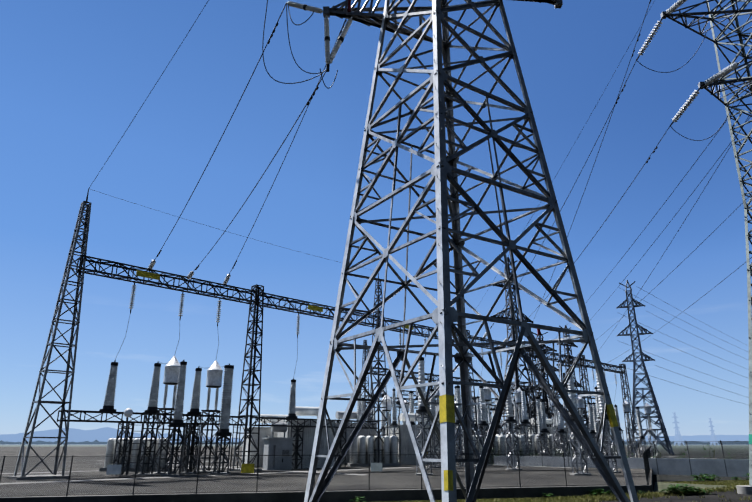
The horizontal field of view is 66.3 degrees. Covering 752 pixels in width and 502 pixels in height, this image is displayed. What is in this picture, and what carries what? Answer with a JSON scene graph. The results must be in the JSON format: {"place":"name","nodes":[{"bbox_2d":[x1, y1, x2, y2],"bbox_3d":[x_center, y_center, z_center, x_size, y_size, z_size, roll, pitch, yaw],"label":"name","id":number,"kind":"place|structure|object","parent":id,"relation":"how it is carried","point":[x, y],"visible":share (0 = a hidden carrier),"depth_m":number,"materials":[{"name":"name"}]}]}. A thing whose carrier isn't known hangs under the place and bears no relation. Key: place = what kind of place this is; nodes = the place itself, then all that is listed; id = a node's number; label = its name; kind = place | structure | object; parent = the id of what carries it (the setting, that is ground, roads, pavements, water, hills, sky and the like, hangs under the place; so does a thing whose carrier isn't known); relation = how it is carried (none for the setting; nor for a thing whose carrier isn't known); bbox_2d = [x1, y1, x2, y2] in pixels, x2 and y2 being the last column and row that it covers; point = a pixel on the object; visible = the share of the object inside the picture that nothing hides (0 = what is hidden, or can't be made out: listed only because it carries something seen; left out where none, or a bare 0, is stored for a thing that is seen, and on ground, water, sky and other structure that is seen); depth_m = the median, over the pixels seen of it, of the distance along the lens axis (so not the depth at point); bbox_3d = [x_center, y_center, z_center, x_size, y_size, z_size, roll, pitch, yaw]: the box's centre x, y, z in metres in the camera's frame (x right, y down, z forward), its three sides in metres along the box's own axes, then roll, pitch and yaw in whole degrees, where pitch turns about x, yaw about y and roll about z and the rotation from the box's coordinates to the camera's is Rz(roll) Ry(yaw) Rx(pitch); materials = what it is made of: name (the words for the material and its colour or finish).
{"place":"outdoors","nodes":[
{"label":"outdoors","id":0,"kind":"place"},
{"bbox_2d":[0,446,652,496],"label":"platform gravel","id":1,"kind":"structure","parent":0,"point":[638,475],"depth_m":28.11,"materials":[{"name":"grey gravel"}]},
{"bbox_2d":[99,356,336,477],"bbox_3d":[-9.884,11.079,38.412,10.072,6.618,18.520,-15,-24,38],"label":"switchgear","id":2,"kind":"object","parent":1,"relation":"on","point":[275,440],"visible":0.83,"depth_m":34.05,"materials":[{"name":"grey metal"}]},
{"bbox_2d":[7,189,544,479],"bbox_3d":[0.053,8.955,46.036,48.700,15.550,1.700,17,-25,-42],"label":"gantry","id":3,"kind":"object","parent":1,"relation":"on","point":[156,276],"visible":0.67,"depth_m":34.47,"materials":[{"name":"metal"}]},
{"bbox_2d":[335,272,658,474],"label":"switchgear","id":4,"kind":"object","parent":1,"relation":"on","point":[397,440],"visible":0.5,"depth_m":49.34,"materials":[{"name":"metal"}]},
{"bbox_2d":[643,446,651,484],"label":"fence","id":5,"kind":"object","parent":1,"relation":"on","point":[646,454],"visible":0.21,"depth_m":29.01,"materials":[{"name":"grey metal"}]},
{"bbox_2d":[0,454,655,483],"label":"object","id":6,"kind":"structure","parent":0,"point":[216,475],"depth_m":32.71,"materials":[{"name":"concrete"}]},
{"bbox_2d":[0,427,748,444],"bbox_3d":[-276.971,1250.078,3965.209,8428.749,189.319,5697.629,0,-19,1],"label":"hills","id":7,"kind":"structure","parent":0,"point":[86,437],"depth_m":5758.92,"materials":[{"name":"blue"}]},
{"bbox_2d":[0,444,751,501],"bbox_3d":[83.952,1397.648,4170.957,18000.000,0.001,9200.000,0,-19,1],"label":"ground","id":8,"kind":"structure","parent":0,"point":[734,496],"depth_m":101.10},
{"bbox_2d":[0,456,652,501],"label":"retaining wall","id":9,"kind":"structure","parent":8,"relation":"on","point":[397,495],"depth_m":20.41,"materials":[{"name":"concrete"}]},
{"bbox_2d":[0,453,608,496],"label":"fence","id":10,"kind":"object","parent":9,"relation":"on","point":[201,474],"visible":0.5,"depth_m":20.03,"materials":[{"name":"grey metal"}]},
{"bbox_2d":[106,463,381,474],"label":"fence signs","id":11,"kind":"object","parent":10,"relation":"attached to","point":[116,469],"visible":1,"depth_m":20.00,"materials":[{"name":"metal"}]},
{"bbox_2d":[89,0,638,501],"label":"tower","id":12,"kind":"structure","parent":8,"relation":"on","point":[445,314],"depth_m":15.59,"materials":[{"name":"metal"}]},
{"bbox_2d":[490,257,537,434],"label":"transmission tower","id":13,"kind":"structure","parent":8,"relation":"on","point":[515,383],"depth_m":77.15,"materials":[{"name":"metal"}]},
{"bbox_2d":[522,329,571,454],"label":"transmission tower","id":14,"kind":"structure","parent":8,"relation":"on","point":[541,367],"depth_m":93.99,"materials":[{"name":"metal"}]},
{"bbox_2d":[556,325,587,445],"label":"transmission tower","id":15,"kind":"structure","parent":8,"relation":"on","point":[576,383],"depth_m":110.43,"materials":[{"name":"metal"}]},
{"bbox_2d":[477,0,751,494],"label":"tower","id":16,"kind":"structure","parent":8,"relation":"on","point":[705,84],"depth_m":28.31,"materials":[{"name":"metal"}]},
{"bbox_2d":[493,456,748,476],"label":"wall","id":17,"kind":"structure","parent":8,"relation":"on","point":[695,466],"depth_m":37.81,"materials":[{"name":"concrete"}]},
{"bbox_2d":[493,440,748,458],"bbox_3d":[40.035,8.078,23.025,78.058,1.110,0.248,-14,-23,36],"label":"fence","id":18,"kind":"object","parent":17,"relation":"on","point":[686,444],"visible":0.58,"depth_m":38.64,"materials":[{"name":"metal"}]},
{"bbox_2d":[672,412,684,445],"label":"distant tower","id":19,"kind":"structure","parent":8,"relation":"on","point":[677,433],"depth_m":647.69,"materials":[{"name":"blue"}]},
{"bbox_2d":[616,280,748,454],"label":"tower","id":20,"kind":"structure","parent":8,"relation":"on","point":[654,402],"depth_m":116.62,"materials":[{"name":"grey metal"}]},
{"bbox_2d":[709,418,718,444],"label":"distant tower","id":21,"kind":"structure","parent":8,"relation":"on","point":[712,431],"depth_m":789.94,"materials":[{"name":"blue"}]},
{"bbox_2d":[0,0,751,439],"label":"sky","id":22,"kind":"structure","parent":0,"point":[75,75],"materials":[{"name":"blue"}]},
{"bbox_2d":[366,479,750,501],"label":"verge grass","id":23,"kind":"structure","parent":0,"point":[723,485],"depth_m":22.04,"materials":[{"name":"green plant"}]},
{"bbox_2d":[653,475,748,481],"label":"road","id":24,"kind":"structure","parent":0,"point":[665,478],"depth_m":34.02,"materials":[{"name":"grey asphalt"}]},
{"bbox_2d":[350,447,748,501],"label":"weeds","id":25,"kind":"object","parent":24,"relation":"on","point":[685,489],"visible":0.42,"depth_m":23.45,"materials":[{"name":"green plant"}]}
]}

